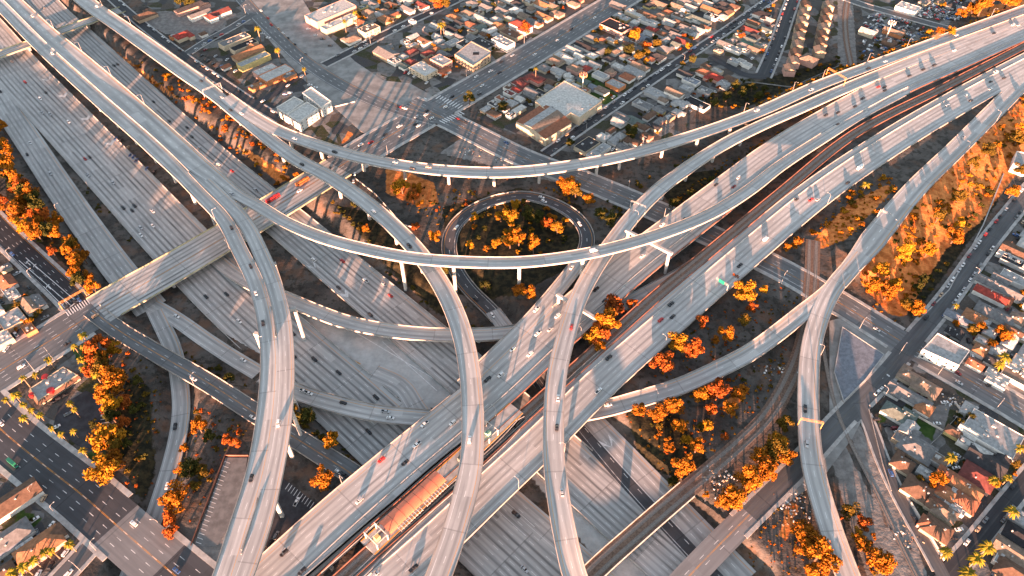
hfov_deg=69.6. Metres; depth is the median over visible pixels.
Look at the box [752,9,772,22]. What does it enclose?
house
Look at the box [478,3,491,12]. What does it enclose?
house
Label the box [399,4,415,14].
house
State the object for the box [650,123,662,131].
house
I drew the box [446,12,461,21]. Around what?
house
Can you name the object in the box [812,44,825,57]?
house
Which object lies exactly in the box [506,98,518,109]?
house
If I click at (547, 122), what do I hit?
warehouse
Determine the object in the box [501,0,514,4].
house
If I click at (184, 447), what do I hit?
tree
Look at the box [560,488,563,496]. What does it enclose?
car
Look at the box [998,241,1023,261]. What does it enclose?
house
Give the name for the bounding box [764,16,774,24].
house
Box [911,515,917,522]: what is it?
car
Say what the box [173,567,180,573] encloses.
car
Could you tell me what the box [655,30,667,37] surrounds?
house
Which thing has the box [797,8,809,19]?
house
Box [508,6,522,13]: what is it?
house
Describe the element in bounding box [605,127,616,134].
house
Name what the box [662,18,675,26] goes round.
house
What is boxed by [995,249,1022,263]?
house
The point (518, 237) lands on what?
tree
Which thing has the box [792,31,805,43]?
house
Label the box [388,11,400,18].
house
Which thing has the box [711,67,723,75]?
house
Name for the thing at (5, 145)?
tree
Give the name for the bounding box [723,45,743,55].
house
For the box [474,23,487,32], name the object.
house
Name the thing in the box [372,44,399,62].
house
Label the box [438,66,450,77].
house
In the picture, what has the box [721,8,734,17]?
house
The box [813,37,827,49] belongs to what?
house
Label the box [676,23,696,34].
house
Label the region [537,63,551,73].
house
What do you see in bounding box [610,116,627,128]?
house
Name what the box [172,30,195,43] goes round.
house
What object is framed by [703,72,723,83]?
house
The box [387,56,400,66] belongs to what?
house
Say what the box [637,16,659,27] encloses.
house
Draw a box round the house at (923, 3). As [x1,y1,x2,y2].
[917,0,931,6]
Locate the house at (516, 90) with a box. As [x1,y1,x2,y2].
[511,86,522,94]
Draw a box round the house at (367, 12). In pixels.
[361,8,374,16]
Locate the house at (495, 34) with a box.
[491,32,503,37]
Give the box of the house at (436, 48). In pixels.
[431,46,440,53]
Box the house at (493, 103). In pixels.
[487,100,499,109]
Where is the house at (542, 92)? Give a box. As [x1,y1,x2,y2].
[536,88,546,98]
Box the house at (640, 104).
[631,98,653,112]
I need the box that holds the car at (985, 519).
[982,516,988,523]
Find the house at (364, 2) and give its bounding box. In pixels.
[360,0,371,5]
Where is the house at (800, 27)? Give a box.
[793,23,806,35]
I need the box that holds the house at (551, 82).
[544,79,557,86]
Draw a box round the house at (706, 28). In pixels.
[699,24,711,31]
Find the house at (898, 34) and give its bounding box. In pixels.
[882,26,906,38]
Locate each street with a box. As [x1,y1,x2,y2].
[0,214,88,314]
[0,392,213,575]
[52,543,92,575]
[110,0,281,121]
[185,13,256,54]
[256,71,308,102]
[322,0,460,65]
[542,0,773,154]
[709,55,765,78]
[743,187,1023,520]
[757,0,798,77]
[850,0,949,30]
[853,402,949,575]
[934,470,1023,575]
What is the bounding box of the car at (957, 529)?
[954,527,963,531]
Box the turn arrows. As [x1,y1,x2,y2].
[26,260,68,307]
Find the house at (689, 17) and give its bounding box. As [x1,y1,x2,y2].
[684,13,711,25]
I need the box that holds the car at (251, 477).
[249,474,253,481]
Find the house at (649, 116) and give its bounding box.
[642,111,656,121]
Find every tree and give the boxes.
[0,119,7,134]
[0,137,13,153]
[0,153,14,169]
[0,194,8,203]
[0,200,28,221]
[1,396,10,406]
[3,167,20,180]
[5,567,19,575]
[6,178,19,187]
[8,175,29,192]
[9,391,21,402]
[11,217,26,232]
[11,300,20,308]
[12,179,24,192]
[13,192,26,208]
[15,183,28,199]
[16,561,33,575]
[19,375,30,386]
[19,402,27,410]
[19,414,28,423]
[20,182,39,203]
[23,190,41,203]
[23,222,45,241]
[25,317,33,323]
[27,199,45,213]
[27,209,39,216]
[27,407,35,414]
[28,555,42,567]
[31,214,42,223]
[31,372,40,380]
[34,206,49,220]
[35,412,45,421]
[38,222,53,239]
[39,546,51,558]
[43,356,54,368]
[45,210,63,226]
[46,220,58,229]
[46,245,57,256]
[47,224,60,237]
[47,547,60,558]
[48,426,58,436]
[58,431,68,442]
[60,244,71,255]
[61,237,77,249]
[63,236,80,249]
[64,539,76,551]
[65,251,82,260]
[65,267,79,276]
[66,400,73,407]
[67,254,83,270]
[69,271,85,286]
[69,428,78,437]
[71,343,80,355]
[71,406,80,417]
[74,249,89,263]
[76,356,86,366]
[78,332,88,340]
[78,447,88,457]
[81,269,93,282]
[81,354,108,377]
[82,333,111,356]
[83,279,100,293]
[83,452,119,485]
[85,423,126,452]
[88,418,98,428]
[89,355,108,378]
[91,371,100,382]
[93,391,109,404]
[94,350,106,361]
[95,365,124,395]
[96,350,109,360]
[100,365,128,382]
[100,394,122,410]
[102,407,120,422]
[102,448,124,470]
[105,436,122,450]
[106,340,121,354]
[117,416,130,427]
[119,393,131,408]
[121,437,132,447]
[129,405,139,413]
[132,374,142,385]
[157,479,188,514]
[162,510,176,526]
[162,522,178,539]
[172,461,183,476]
[174,0,183,5]
[178,442,188,451]
[178,457,199,478]
[184,0,194,5]
[190,414,207,433]
[190,480,201,490]
[194,463,208,479]
[203,429,215,442]
[214,364,222,371]
[221,433,232,444]
[223,372,234,381]
[227,437,241,447]
[293,403,298,412]
[295,406,316,424]
[309,464,333,491]
[323,430,338,448]
[361,223,369,231]
[390,178,410,194]
[408,189,419,203]
[411,222,419,229]
[412,182,421,193]
[428,230,441,243]
[429,0,441,7]
[437,22,443,29]
[441,0,449,7]
[441,267,448,273]
[463,90,475,104]
[466,240,474,248]
[470,211,478,223]
[479,280,491,290]
[491,237,501,248]
[494,211,505,221]
[497,99,508,110]
[502,207,519,226]
[502,233,513,248]
[503,227,513,236]
[510,199,519,208]
[512,227,525,246]
[512,283,526,296]
[520,20,529,33]
[521,204,534,221]
[521,284,536,300]
[528,232,539,253]
[532,208,544,223]
[540,217,552,229]
[551,221,562,234]
[556,176,564,185]
[559,175,577,195]
[566,138,574,145]
[569,182,582,198]
[582,193,595,206]
[583,326,601,344]
[589,321,610,344]
[594,207,605,219]
[594,307,621,328]
[594,340,606,351]
[604,47,611,55]
[604,209,618,226]
[604,293,624,315]
[623,44,634,54]
[625,124,637,138]
[626,299,637,307]
[629,28,639,40]
[632,402,645,415]
[633,50,644,59]
[641,48,650,55]
[642,41,651,47]
[646,402,667,421]
[649,351,674,371]
[653,39,661,46]
[656,423,662,429]
[663,396,684,414]
[663,442,674,452]
[667,331,687,352]
[667,475,680,486]
[668,198,678,207]
[670,419,687,432]
[671,452,695,477]
[680,434,692,443]
[683,337,704,358]
[685,42,692,50]
[687,188,693,197]
[689,55,696,63]
[689,436,703,452]
[692,386,709,402]
[695,314,708,329]
[695,422,704,431]
[702,420,713,430]
[702,491,708,498]
[705,402,717,414]
[706,377,731,400]
[707,176,714,181]
[710,97,719,105]
[711,335,719,344]
[714,493,730,509]
[717,325,734,341]
[720,432,728,440]
[721,483,747,511]
[722,91,731,101]
[723,400,738,415]
[730,79,740,89]
[730,383,749,399]
[733,463,762,492]
[734,280,757,301]
[737,313,750,325]
[738,85,747,97]
[745,302,758,312]
[746,82,756,91]
[749,445,770,463]
[753,91,763,99]
[756,455,777,481]
[758,285,767,295]
[761,85,769,92]
[763,437,788,461]
[767,430,789,450]
[775,415,794,432]
[776,447,797,465]
[783,242,791,251]
[790,236,803,248]
[790,518,819,542]
[793,531,811,555]
[804,561,822,575]
[805,535,833,563]
[819,553,842,575]
[840,501,862,520]
[850,525,862,537]
[854,532,867,546]
[856,539,873,552]
[857,514,873,531]
[861,181,869,190]
[863,275,883,293]
[866,546,897,575]
[871,262,890,276]
[882,281,900,300]
[887,278,903,290]
[896,237,915,261]
[901,297,913,309]
[907,299,926,317]
[912,279,924,291]
[916,474,924,480]
[918,241,938,257]
[919,273,929,283]
[924,29,933,35]
[929,470,949,487]
[933,209,946,222]
[935,27,944,33]
[937,546,952,561]
[944,452,957,463]
[946,227,964,244]
[948,25,955,34]
[951,189,968,201]
[952,319,959,326]
[953,216,965,227]
[955,8,967,19]
[957,417,964,425]
[957,565,977,575]
[965,411,976,418]
[965,551,985,567]
[966,323,979,335]
[967,2,978,18]
[967,156,981,171]
[973,0,996,18]
[975,540,996,555]
[976,321,987,330]
[981,142,997,156]
[987,338,998,346]
[987,475,998,484]
[992,478,1001,487]
[994,361,1005,370]
[995,324,1008,337]
[997,351,1011,363]
[999,330,1016,341]
[1000,474,1013,486]
[1001,0,1021,8]
[1004,505,1019,519]
[1005,184,1020,199]
[1008,129,1023,145]
[1010,460,1021,468]
[1013,162,1023,174]
[1015,444,1023,453]
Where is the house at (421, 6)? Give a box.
[414,1,429,11]
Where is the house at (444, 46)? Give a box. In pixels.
[438,43,451,50]
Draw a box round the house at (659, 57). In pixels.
[649,51,666,64]
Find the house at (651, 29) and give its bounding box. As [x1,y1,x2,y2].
[645,26,659,33]
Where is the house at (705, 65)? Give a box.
[700,62,712,70]
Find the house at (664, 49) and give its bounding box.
[655,44,674,54]
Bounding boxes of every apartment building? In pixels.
[276,96,303,123]
[287,102,319,131]
[302,87,332,116]
[304,0,356,29]
[320,13,356,34]
[358,22,380,38]
[430,54,452,68]
[455,41,490,72]
[491,35,514,52]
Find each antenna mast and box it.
[580,72,587,86]
[886,20,895,37]
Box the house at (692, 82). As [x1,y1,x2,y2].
[681,77,700,87]
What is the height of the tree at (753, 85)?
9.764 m
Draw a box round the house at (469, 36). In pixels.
[465,33,480,40]
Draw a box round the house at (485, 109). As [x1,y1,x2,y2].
[479,105,490,114]
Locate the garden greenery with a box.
[0,0,1023,566]
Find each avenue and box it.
[235,0,440,125]
[405,98,1023,424]
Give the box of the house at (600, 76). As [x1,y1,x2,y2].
[592,70,609,81]
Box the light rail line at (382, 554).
[352,416,527,575]
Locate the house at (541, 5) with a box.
[533,0,549,10]
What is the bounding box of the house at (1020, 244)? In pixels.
[1016,237,1023,250]
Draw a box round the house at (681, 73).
[676,69,695,77]
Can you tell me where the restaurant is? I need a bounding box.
[28,367,80,404]
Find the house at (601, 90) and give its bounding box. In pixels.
[593,85,609,96]
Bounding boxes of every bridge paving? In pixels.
[94,505,183,575]
[669,509,757,575]
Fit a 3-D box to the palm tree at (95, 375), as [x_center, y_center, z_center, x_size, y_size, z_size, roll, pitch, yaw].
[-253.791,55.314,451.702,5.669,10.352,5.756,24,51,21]
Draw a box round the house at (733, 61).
[727,57,740,66]
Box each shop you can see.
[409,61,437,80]
[599,18,631,35]
[918,333,969,372]
[1008,151,1023,176]
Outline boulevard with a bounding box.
[0,0,637,390]
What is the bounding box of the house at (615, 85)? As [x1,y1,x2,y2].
[605,78,625,92]
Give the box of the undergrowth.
[0,10,1023,574]
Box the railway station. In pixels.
[361,403,522,554]
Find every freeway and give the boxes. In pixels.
[0,19,561,575]
[0,87,165,315]
[24,0,685,575]
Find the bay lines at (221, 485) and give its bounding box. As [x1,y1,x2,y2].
[100,404,313,543]
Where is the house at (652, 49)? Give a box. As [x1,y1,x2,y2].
[643,46,655,53]
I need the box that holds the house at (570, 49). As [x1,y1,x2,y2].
[562,45,582,54]
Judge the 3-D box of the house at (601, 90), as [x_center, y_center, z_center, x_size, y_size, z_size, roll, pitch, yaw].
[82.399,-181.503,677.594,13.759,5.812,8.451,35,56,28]
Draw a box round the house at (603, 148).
[586,142,610,156]
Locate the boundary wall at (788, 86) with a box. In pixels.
[739,62,846,86]
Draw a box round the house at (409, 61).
[403,58,417,65]
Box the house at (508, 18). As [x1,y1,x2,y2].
[504,15,514,22]
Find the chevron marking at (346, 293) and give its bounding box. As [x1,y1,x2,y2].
[307,262,422,359]
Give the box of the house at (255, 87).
[248,81,265,92]
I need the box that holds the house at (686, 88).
[678,84,693,93]
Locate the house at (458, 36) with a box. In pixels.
[453,33,463,40]
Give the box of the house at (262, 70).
[252,63,276,79]
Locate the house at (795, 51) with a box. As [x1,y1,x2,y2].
[788,47,801,58]
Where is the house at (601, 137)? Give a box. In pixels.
[596,132,611,142]
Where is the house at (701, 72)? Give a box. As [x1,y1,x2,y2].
[695,67,711,77]
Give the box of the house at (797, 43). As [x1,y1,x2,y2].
[790,39,803,52]
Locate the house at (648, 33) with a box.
[641,30,654,38]
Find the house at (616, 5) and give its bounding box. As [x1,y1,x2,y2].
[609,0,626,10]
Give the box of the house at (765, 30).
[760,27,772,33]
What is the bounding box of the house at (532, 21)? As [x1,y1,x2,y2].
[526,18,539,27]
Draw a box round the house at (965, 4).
[960,2,969,9]
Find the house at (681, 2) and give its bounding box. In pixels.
[676,0,692,5]
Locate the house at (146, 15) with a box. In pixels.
[132,8,158,23]
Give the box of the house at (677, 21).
[674,19,691,26]
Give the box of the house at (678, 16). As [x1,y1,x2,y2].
[671,12,684,20]
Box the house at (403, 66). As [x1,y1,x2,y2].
[398,62,409,70]
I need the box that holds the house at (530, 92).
[522,87,540,99]
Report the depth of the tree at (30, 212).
553.39 m
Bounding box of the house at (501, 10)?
[494,6,508,14]
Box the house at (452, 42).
[445,38,459,46]
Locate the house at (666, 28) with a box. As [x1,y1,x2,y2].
[662,25,680,33]
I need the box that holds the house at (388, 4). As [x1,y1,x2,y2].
[383,1,397,9]
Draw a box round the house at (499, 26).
[491,21,504,30]
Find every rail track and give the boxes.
[813,253,917,575]
[842,0,853,65]
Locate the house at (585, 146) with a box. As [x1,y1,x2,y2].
[573,136,599,155]
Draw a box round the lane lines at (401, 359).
[355,332,436,390]
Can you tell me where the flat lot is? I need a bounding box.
[834,326,884,401]
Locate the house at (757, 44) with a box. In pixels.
[753,41,766,48]
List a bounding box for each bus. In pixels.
[265,192,279,203]
[295,176,308,186]
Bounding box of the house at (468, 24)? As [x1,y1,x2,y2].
[463,20,476,28]
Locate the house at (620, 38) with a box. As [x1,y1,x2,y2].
[615,35,630,42]
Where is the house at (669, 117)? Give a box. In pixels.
[663,112,675,123]
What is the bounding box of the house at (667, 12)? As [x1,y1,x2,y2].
[661,9,673,16]
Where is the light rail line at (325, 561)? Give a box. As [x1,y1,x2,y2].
[304,415,523,575]
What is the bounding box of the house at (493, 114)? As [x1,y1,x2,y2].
[486,109,500,120]
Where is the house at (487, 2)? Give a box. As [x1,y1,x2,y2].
[482,0,491,5]
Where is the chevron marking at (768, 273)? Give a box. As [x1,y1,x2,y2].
[698,238,801,290]
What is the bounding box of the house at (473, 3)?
[466,0,477,7]
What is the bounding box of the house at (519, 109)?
[511,104,526,115]
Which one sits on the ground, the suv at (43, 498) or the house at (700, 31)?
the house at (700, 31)
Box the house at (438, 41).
[431,38,445,46]
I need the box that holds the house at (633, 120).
[627,115,646,126]
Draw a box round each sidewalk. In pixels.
[0,0,600,351]
[0,211,89,295]
[0,247,65,313]
[0,389,215,568]
[0,465,106,561]
[5,0,641,390]
[48,541,82,575]
[73,550,99,575]
[107,0,276,122]
[120,0,277,112]
[184,16,244,51]
[192,19,250,53]
[320,1,445,62]
[327,0,463,66]
[417,96,1023,398]
[436,124,1023,429]
[540,0,762,150]
[550,0,776,156]
[729,182,1023,515]
[744,210,1023,538]
[755,0,785,72]
[770,0,800,78]
[844,0,936,27]
[857,0,956,28]
[860,419,933,571]
[871,413,938,553]
[948,463,1023,558]
[969,499,1023,568]
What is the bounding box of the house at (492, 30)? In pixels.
[481,26,497,35]
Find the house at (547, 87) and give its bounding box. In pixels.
[543,84,553,91]
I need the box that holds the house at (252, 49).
[231,43,264,62]
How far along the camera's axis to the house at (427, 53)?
721.75 m
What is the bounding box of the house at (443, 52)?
[437,50,450,58]
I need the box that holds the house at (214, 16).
[203,6,231,23]
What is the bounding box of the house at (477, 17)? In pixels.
[470,13,487,23]
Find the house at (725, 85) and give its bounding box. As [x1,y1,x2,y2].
[716,79,731,90]
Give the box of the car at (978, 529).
[975,525,981,532]
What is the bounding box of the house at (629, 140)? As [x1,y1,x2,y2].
[623,136,641,146]
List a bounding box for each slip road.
[120,296,188,575]
[145,300,259,378]
[211,256,238,276]
[486,308,755,575]
[533,377,722,575]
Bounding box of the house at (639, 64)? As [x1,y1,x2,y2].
[629,59,650,72]
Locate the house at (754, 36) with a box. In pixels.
[747,33,761,40]
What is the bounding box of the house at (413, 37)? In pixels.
[406,32,419,41]
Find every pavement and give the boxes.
[252,0,431,133]
[781,318,891,504]
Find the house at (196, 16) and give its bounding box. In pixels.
[187,8,211,21]
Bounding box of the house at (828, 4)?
[821,0,834,12]
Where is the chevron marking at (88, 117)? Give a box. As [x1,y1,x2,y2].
[42,76,117,156]
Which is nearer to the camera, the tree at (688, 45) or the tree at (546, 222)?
the tree at (546, 222)
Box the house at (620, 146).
[615,142,630,150]
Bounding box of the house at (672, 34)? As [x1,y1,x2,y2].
[667,31,681,38]
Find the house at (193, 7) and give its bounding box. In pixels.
[173,0,210,16]
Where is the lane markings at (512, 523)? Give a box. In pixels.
[497,502,534,535]
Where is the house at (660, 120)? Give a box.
[653,116,666,125]
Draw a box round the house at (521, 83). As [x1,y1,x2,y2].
[511,77,528,89]
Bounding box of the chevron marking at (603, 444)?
[599,435,689,528]
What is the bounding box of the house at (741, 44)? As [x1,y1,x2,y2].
[736,41,748,48]
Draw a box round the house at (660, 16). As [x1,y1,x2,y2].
[654,12,667,19]
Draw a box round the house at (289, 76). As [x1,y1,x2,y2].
[282,71,296,81]
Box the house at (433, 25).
[428,22,439,31]
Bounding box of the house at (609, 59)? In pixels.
[601,55,615,64]
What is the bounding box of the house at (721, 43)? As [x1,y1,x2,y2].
[716,39,732,47]
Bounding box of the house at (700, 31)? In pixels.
[691,25,704,35]
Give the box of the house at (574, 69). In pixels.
[566,63,583,75]
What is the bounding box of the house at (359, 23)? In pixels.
[353,18,364,27]
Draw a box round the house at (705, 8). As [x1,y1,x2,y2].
[700,4,721,14]
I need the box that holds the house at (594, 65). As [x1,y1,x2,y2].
[587,60,601,70]
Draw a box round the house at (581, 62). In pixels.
[574,59,588,66]
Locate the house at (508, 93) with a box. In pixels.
[503,89,515,98]
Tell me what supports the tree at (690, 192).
on the ground
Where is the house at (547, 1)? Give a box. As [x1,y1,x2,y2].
[542,0,554,3]
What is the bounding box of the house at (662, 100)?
[657,96,668,105]
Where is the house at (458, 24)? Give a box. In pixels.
[452,19,464,28]
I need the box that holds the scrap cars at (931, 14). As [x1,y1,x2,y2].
[862,0,961,56]
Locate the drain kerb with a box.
[911,173,1003,326]
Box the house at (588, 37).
[583,33,597,43]
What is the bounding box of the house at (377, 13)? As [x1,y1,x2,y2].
[374,11,383,17]
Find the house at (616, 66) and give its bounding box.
[611,62,625,72]
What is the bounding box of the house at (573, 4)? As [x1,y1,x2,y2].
[566,0,579,8]
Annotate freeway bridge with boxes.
[255,23,1023,575]
[350,53,1023,575]
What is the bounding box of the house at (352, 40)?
[340,34,360,45]
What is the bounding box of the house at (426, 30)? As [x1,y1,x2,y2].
[422,26,435,35]
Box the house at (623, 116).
[612,111,629,121]
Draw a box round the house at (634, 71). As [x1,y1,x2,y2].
[621,64,645,79]
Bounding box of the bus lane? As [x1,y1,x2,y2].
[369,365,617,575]
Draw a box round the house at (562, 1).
[557,0,568,3]
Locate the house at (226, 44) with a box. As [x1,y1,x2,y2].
[218,32,250,50]
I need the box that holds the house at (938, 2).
[934,0,946,4]
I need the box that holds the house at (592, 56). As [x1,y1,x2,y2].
[585,52,599,60]
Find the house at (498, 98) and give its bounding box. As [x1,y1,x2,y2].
[494,95,508,102]
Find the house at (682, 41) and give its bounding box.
[674,36,689,46]
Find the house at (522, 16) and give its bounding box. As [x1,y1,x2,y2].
[517,12,531,19]
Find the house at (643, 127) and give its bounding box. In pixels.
[636,122,649,131]
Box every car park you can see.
[54,391,109,453]
[195,458,246,545]
[265,478,315,545]
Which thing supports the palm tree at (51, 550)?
on the ground
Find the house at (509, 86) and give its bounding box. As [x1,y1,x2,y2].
[503,83,515,90]
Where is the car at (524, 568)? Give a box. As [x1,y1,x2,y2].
[520,565,528,572]
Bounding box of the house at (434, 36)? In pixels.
[431,33,442,39]
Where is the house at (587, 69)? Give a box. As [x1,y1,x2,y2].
[582,65,592,73]
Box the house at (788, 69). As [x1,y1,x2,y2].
[782,63,795,76]
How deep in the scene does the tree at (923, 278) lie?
508.79 m
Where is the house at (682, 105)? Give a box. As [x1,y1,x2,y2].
[670,99,689,109]
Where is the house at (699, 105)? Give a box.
[682,96,710,112]
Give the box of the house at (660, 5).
[649,0,668,9]
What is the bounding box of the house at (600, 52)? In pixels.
[594,48,605,57]
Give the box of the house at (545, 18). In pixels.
[534,11,553,22]
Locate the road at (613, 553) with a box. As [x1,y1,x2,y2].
[584,239,819,575]
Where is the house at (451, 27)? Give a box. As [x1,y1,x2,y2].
[442,23,458,34]
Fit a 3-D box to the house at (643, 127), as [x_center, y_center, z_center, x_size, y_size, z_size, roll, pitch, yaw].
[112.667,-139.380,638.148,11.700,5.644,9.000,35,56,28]
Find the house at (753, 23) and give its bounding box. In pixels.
[745,19,761,28]
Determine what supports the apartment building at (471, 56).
on the ground
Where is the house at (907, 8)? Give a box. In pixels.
[894,1,920,16]
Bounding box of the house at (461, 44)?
[456,39,469,48]
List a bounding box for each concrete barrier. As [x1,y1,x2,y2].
[0,18,399,400]
[4,0,189,171]
[4,127,136,316]
[16,105,475,575]
[59,0,592,450]
[160,322,190,524]
[265,230,649,575]
[298,35,1023,575]
[367,58,1023,575]
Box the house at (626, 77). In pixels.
[618,72,635,83]
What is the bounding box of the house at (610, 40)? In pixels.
[605,37,616,45]
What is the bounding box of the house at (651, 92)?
[644,86,667,100]
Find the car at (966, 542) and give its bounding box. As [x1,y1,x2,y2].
[963,538,970,545]
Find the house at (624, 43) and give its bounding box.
[621,41,634,46]
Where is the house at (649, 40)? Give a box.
[645,38,653,45]
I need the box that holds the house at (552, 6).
[547,2,559,10]
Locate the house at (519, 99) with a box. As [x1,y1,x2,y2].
[514,95,525,104]
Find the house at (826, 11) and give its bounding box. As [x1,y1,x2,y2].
[820,7,832,19]
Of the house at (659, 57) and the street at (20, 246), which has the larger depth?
the house at (659, 57)
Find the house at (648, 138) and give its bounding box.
[639,131,653,142]
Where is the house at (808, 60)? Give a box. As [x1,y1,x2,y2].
[799,53,818,68]
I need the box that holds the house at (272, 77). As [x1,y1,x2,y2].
[258,64,294,86]
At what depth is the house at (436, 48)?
726.80 m
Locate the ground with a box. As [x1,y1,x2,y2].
[0,0,1023,575]
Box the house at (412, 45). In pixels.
[406,42,419,49]
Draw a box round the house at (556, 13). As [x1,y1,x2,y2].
[549,9,565,18]
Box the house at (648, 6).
[642,2,655,9]
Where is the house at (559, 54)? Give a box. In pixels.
[553,50,570,58]
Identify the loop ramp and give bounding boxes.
[441,191,594,382]
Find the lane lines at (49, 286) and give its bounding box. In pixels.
[19,258,77,310]
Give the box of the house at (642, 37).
[633,33,649,41]
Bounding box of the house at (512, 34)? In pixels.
[500,27,522,41]
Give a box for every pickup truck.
[293,497,299,506]
[304,390,312,395]
[340,471,348,477]
[381,409,389,413]
[408,563,418,572]
[412,440,420,447]
[420,420,428,427]
[511,510,520,518]
[1010,481,1017,489]
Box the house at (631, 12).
[624,8,642,18]
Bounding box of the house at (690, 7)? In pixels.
[684,3,697,11]
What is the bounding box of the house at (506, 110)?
[498,106,509,113]
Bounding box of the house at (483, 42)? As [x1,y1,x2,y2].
[471,36,495,50]
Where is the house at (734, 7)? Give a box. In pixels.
[728,3,740,11]
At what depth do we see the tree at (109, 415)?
428.95 m
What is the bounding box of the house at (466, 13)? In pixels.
[458,9,476,18]
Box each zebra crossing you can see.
[66,299,89,315]
[436,95,462,108]
[439,112,463,123]
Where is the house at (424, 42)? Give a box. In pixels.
[416,36,430,48]
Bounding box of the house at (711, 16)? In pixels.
[704,12,718,21]
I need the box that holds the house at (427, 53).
[420,49,436,57]
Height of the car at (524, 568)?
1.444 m
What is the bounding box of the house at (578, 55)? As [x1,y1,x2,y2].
[573,52,585,59]
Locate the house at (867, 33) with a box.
[858,26,878,38]
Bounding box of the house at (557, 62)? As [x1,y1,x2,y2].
[546,56,565,67]
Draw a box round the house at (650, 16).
[636,9,656,19]
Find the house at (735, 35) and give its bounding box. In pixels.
[732,32,746,40]
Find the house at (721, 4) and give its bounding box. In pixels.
[713,0,728,9]
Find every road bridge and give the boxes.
[0,6,125,58]
[84,304,360,480]
[86,159,351,320]
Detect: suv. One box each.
[35,569,41,575]
[40,494,47,502]
[47,561,54,569]
[61,548,69,556]
[64,569,72,575]
[130,520,137,526]
[267,538,272,546]
[272,531,279,539]
[276,419,280,426]
[279,548,288,556]
[297,566,306,574]
[355,496,363,504]
[377,456,385,462]
[872,417,880,420]
[888,469,893,476]
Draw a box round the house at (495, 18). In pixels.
[489,16,502,22]
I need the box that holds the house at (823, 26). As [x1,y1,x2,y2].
[816,22,829,33]
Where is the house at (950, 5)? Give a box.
[945,1,956,9]
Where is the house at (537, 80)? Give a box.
[522,72,545,86]
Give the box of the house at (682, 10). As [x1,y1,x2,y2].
[678,8,690,14]
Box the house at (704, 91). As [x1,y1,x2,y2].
[696,85,712,96]
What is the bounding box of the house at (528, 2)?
[522,0,533,6]
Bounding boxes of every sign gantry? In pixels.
[58,289,86,309]
[717,277,728,292]
[797,417,823,428]
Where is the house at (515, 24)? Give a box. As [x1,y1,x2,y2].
[509,19,532,36]
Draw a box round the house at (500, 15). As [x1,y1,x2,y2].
[495,12,505,20]
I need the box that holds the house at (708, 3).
[701,0,714,6]
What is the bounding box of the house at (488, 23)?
[481,19,492,27]
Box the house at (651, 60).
[642,56,655,63]
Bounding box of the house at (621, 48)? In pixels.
[617,46,627,52]
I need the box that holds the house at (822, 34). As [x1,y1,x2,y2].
[815,30,828,41]
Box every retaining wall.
[190,455,248,545]
[355,178,410,226]
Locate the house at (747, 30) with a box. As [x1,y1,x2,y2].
[739,25,759,34]
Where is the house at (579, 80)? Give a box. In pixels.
[576,77,590,86]
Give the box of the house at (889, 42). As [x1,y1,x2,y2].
[881,37,897,47]
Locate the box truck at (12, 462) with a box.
[5,457,18,468]
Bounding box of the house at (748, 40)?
[741,36,756,45]
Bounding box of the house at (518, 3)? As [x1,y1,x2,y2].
[510,0,523,7]
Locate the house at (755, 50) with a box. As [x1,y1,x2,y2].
[746,45,760,54]
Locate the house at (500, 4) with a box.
[494,0,505,7]
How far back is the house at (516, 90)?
676.20 m
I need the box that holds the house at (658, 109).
[652,105,665,115]
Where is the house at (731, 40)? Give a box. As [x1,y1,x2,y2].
[725,37,738,44]
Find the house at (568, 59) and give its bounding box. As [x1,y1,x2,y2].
[561,55,577,64]
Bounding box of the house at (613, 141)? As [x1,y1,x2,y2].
[606,136,618,146]
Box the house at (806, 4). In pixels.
[799,0,811,11]
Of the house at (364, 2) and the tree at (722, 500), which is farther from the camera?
the house at (364, 2)
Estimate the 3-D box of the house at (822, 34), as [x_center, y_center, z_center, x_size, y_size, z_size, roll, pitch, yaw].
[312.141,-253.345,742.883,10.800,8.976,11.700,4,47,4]
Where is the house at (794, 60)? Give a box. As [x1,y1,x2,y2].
[786,55,799,68]
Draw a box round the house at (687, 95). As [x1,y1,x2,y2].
[681,91,691,98]
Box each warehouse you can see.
[516,105,571,145]
[535,81,601,124]
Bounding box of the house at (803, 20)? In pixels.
[795,16,808,27]
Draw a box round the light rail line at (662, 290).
[332,42,1023,575]
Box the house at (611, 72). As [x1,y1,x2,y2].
[604,68,616,76]
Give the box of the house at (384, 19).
[377,14,393,24]
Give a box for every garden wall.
[868,409,891,490]
[910,502,944,560]
[918,416,942,430]
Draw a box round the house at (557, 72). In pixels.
[550,66,566,78]
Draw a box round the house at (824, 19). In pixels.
[818,15,831,26]
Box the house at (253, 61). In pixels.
[236,51,271,71]
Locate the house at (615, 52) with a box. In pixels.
[610,48,620,56]
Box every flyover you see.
[0,0,905,292]
[0,2,277,575]
[73,0,484,575]
[182,165,305,575]
[219,5,1023,186]
[224,261,687,342]
[256,250,869,425]
[543,14,1023,575]
[797,80,1023,575]
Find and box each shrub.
[123,468,130,473]
[141,391,150,397]
[141,453,147,459]
[823,220,830,227]
[879,174,886,179]
[1006,152,1012,157]
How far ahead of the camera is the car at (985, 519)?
392.66 m
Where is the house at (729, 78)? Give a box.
[723,74,736,82]
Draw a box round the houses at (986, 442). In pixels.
[0,0,1023,575]
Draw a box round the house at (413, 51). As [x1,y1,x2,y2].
[405,47,419,56]
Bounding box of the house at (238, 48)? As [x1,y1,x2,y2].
[229,38,258,53]
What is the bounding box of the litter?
[460,147,964,549]
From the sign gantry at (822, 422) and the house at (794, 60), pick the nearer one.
the sign gantry at (822, 422)
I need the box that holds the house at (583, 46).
[574,40,596,52]
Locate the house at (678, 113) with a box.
[671,108,685,117]
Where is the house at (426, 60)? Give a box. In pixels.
[422,57,431,65]
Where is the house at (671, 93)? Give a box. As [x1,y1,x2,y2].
[664,86,684,100]
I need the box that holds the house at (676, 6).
[669,2,684,10]
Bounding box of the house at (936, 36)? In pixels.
[929,31,941,39]

